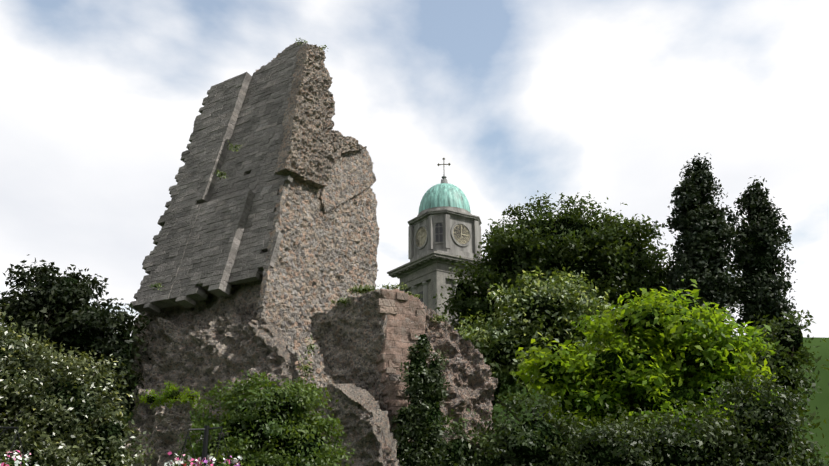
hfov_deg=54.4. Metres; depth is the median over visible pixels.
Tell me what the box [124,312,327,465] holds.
keep base
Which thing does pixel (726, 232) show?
conifer
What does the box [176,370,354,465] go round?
bush
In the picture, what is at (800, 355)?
tree
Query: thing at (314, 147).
keep
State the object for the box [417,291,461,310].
church louvres
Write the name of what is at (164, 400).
plant ledge
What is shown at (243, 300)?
keep base recess
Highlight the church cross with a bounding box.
[437,158,450,167]
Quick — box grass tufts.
[149,38,448,323]
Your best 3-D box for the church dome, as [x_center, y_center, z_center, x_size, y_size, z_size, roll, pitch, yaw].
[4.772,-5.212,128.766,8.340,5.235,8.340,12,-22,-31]
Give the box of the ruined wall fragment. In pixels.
[307,383,399,465]
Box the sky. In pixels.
[0,0,828,337]
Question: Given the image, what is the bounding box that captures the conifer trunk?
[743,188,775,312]
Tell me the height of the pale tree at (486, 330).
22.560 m
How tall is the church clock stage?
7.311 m
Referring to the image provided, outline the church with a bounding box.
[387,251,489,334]
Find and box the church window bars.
[434,221,443,243]
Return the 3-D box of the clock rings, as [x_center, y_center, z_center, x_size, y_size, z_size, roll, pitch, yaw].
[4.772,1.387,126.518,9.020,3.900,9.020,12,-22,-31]
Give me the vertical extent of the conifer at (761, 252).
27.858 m
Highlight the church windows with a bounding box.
[435,223,442,241]
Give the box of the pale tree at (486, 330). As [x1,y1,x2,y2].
[454,265,638,438]
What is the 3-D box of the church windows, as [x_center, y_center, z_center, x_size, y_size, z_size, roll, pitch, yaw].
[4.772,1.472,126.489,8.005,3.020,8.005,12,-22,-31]
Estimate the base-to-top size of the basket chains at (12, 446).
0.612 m
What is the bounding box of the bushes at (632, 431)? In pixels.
[429,371,828,465]
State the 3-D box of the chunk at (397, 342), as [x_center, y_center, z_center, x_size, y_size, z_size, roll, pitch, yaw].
[-1.024,8.832,56.369,3.480,9.720,1.794,8,-23,-22]
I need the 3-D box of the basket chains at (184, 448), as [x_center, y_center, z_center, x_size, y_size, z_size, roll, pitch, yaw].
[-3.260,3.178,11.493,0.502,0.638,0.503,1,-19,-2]
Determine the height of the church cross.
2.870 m
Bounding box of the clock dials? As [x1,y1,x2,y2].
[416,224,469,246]
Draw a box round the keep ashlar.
[130,41,310,313]
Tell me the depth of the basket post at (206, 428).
11.73 m
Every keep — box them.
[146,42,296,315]
[256,44,379,387]
[274,44,366,189]
[318,148,375,213]
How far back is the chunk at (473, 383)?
58.52 m
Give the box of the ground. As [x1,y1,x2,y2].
[0,336,828,464]
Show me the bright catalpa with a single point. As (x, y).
(675, 337)
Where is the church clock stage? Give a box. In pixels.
[408,209,481,261]
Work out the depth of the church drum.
124.13 m
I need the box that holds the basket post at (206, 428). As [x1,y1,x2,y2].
[187,425,221,465]
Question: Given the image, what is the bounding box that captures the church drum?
[417,206,471,215]
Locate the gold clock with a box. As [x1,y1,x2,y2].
[416,225,469,246]
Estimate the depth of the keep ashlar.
73.25 m
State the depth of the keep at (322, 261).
69.29 m
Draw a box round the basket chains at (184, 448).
[177,433,197,465]
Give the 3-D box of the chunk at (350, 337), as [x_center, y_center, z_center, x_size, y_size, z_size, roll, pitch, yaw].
[-3.958,9.727,57.953,7.980,10.220,2.909,-15,-19,38]
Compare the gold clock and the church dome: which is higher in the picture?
the church dome
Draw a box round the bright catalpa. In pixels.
[509,279,784,454]
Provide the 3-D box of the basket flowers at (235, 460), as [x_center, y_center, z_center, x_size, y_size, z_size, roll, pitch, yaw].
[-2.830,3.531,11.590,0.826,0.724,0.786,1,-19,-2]
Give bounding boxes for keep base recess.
[134,282,261,331]
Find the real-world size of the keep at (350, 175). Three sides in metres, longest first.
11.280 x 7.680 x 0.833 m
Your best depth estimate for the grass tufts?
58.57 m
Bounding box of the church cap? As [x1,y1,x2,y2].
[441,173,447,182]
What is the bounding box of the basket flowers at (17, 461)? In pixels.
[0,450,39,465]
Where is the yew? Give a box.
[0,254,154,437]
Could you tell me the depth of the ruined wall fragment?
51.83 m
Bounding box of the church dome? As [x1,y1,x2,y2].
[418,183,470,213]
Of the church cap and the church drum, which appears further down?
the church drum
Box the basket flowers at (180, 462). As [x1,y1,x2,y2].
[164,451,208,465]
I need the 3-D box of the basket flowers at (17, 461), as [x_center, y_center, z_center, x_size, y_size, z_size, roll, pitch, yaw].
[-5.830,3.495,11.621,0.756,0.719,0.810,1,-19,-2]
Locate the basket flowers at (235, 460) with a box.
[194,453,241,465]
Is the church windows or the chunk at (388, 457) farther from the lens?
the church windows
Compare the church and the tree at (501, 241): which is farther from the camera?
the church
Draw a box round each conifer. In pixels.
[648,153,754,354]
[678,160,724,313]
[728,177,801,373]
[739,182,781,355]
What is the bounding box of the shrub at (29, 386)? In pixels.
[0,303,154,465]
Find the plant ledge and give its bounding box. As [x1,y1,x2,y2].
[138,381,202,409]
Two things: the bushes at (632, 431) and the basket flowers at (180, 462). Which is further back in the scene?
the bushes at (632, 431)
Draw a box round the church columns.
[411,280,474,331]
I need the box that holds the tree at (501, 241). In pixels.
[432,190,676,335]
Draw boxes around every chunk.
[309,290,412,438]
[366,415,394,465]
[375,288,425,427]
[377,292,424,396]
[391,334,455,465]
[397,299,497,456]
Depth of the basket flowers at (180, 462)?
11.38 m
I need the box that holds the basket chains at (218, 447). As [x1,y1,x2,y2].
[210,431,231,465]
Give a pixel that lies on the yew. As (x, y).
(52, 300)
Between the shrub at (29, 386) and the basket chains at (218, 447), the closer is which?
the basket chains at (218, 447)
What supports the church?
on the ground
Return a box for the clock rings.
[414,222,471,249]
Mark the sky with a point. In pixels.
(101, 101)
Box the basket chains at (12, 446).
[5,431,25,462]

